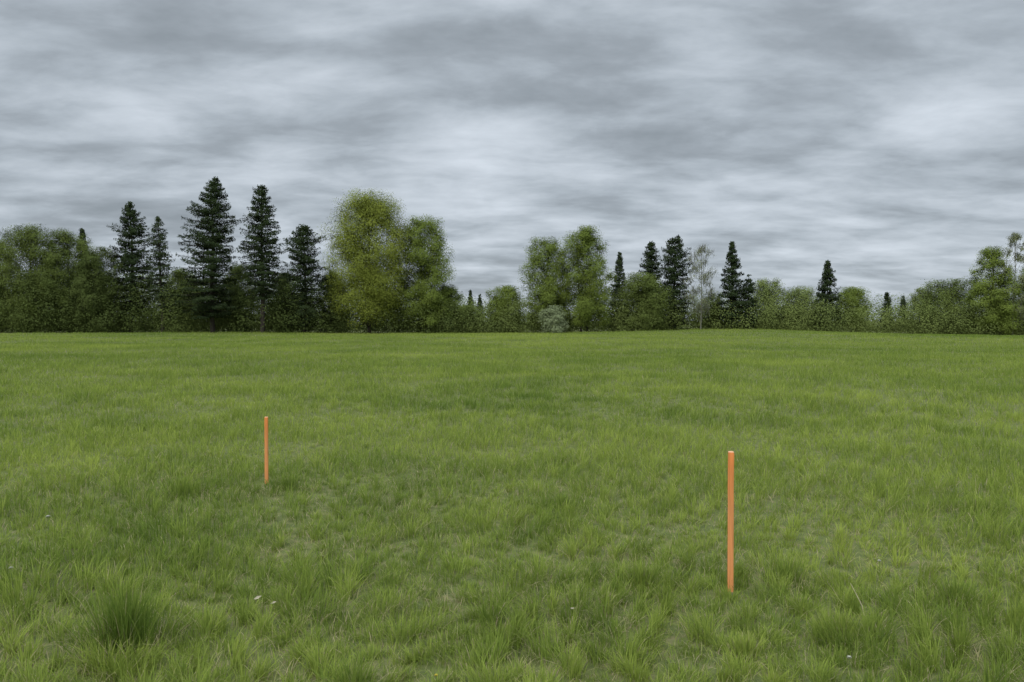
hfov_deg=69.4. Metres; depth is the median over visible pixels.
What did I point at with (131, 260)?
spruce tree
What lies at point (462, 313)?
shrub
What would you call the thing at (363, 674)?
grass tussock
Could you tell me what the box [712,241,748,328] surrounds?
spruce tree
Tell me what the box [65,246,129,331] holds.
broadleaf tree
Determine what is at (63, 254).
broadleaf tree
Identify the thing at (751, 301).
spruce tree
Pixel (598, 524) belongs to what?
ground
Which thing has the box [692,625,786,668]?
grass tussock
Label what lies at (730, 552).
orange stake
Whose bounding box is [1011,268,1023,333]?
broadleaf tree
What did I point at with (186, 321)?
dark undergrowth
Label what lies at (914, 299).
shrub
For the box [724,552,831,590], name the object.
grass tussock
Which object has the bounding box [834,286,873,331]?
shrub
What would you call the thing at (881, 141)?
sky
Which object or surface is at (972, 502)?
grass tussock
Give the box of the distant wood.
[7,269,1022,331]
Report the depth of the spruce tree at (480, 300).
125.64 m
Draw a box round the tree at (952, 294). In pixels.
[915,278,980,333]
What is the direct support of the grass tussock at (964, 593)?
on the ground at (598, 524)
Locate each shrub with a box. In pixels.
[437,283,465,332]
[448,305,483,332]
[481,284,524,332]
[537,305,569,332]
[696,292,727,328]
[778,285,820,330]
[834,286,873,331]
[903,286,937,331]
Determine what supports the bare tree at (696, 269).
on the ground at (598, 524)
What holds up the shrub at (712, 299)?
on the ground at (598, 524)
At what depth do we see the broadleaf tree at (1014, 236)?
95.43 m
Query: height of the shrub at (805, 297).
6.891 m
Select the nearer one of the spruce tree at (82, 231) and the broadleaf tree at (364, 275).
the broadleaf tree at (364, 275)
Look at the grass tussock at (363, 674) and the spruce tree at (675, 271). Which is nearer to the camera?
the grass tussock at (363, 674)
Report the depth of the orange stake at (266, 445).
7.13 m
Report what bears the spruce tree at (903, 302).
on the ground at (598, 524)
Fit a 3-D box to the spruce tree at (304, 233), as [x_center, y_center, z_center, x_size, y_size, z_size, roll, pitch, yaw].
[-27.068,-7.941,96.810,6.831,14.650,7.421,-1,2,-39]
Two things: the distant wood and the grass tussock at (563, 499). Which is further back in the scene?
the distant wood
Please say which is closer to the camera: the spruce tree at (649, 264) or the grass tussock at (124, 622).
the grass tussock at (124, 622)
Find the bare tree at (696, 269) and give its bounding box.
[681,243,718,328]
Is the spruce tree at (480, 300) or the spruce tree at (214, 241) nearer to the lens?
the spruce tree at (214, 241)
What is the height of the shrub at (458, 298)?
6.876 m
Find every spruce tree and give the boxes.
[72,228,90,315]
[102,201,158,332]
[145,216,177,331]
[171,176,245,332]
[232,184,290,332]
[277,224,332,332]
[467,289,474,309]
[476,294,483,323]
[607,252,627,329]
[638,241,666,302]
[656,234,694,329]
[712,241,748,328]
[737,274,760,328]
[808,260,846,330]
[878,292,894,330]
[896,295,906,330]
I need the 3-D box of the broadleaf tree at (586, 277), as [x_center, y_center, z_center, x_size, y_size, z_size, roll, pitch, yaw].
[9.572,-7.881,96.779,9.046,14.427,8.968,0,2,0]
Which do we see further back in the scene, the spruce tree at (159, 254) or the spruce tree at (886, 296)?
the spruce tree at (886, 296)
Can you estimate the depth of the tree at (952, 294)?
101.97 m
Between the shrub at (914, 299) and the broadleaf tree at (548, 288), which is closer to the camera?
the broadleaf tree at (548, 288)
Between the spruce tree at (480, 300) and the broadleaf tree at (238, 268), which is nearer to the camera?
the broadleaf tree at (238, 268)
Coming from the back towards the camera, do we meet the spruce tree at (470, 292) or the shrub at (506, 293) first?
the spruce tree at (470, 292)
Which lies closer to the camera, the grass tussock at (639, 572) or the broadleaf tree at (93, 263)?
the grass tussock at (639, 572)
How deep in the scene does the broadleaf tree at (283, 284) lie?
102.89 m
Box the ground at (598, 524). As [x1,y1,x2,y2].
[0,322,1023,681]
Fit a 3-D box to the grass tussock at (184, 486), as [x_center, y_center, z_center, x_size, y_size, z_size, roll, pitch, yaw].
[-3.046,1.333,6.752,0.823,0.225,0.878,-1,2,-34]
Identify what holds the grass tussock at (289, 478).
on the ground at (598, 524)
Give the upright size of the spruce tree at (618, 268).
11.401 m
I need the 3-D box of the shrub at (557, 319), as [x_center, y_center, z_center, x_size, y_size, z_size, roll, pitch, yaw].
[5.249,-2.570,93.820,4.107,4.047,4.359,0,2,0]
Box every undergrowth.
[0,269,471,333]
[425,288,1023,334]
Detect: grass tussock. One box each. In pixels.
[6,568,233,681]
[131,473,227,505]
[251,472,319,495]
[304,645,410,681]
[482,484,614,521]
[602,554,688,596]
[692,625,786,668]
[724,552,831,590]
[792,603,899,660]
[908,571,1005,624]
[914,494,1018,527]
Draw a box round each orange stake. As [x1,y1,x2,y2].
[264,417,268,482]
[727,451,733,591]
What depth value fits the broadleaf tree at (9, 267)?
100.64 m
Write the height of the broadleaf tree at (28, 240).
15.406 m
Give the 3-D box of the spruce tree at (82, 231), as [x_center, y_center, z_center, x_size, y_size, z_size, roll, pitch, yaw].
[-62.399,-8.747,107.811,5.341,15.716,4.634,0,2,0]
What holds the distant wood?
on the ground at (598, 524)
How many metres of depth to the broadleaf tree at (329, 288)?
101.16 m
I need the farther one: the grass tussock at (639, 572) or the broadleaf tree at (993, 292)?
the broadleaf tree at (993, 292)
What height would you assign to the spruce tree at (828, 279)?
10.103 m
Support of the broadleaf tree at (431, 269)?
on the ground at (598, 524)
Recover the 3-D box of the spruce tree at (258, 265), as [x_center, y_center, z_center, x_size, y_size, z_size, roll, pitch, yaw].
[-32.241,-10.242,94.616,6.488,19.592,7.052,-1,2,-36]
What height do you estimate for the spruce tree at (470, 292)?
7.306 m
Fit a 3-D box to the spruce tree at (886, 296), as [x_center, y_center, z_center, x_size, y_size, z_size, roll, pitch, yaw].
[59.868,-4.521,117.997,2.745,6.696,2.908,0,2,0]
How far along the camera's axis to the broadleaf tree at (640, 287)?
95.49 m
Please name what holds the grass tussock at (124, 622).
on the ground at (598, 524)
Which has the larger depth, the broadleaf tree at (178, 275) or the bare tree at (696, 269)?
the broadleaf tree at (178, 275)
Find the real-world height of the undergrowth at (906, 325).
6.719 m
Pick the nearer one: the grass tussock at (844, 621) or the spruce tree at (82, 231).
the grass tussock at (844, 621)
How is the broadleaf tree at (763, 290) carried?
on the ground at (598, 524)
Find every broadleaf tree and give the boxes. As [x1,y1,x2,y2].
[0,222,73,331]
[0,239,24,331]
[27,227,99,331]
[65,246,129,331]
[160,267,203,331]
[218,263,260,331]
[265,274,298,330]
[314,187,420,332]
[316,269,349,332]
[388,214,459,332]
[517,236,574,332]
[554,224,616,331]
[617,272,678,330]
[752,277,792,328]
[959,245,1023,334]
[994,232,1023,334]
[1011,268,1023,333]
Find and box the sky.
[0,0,1023,321]

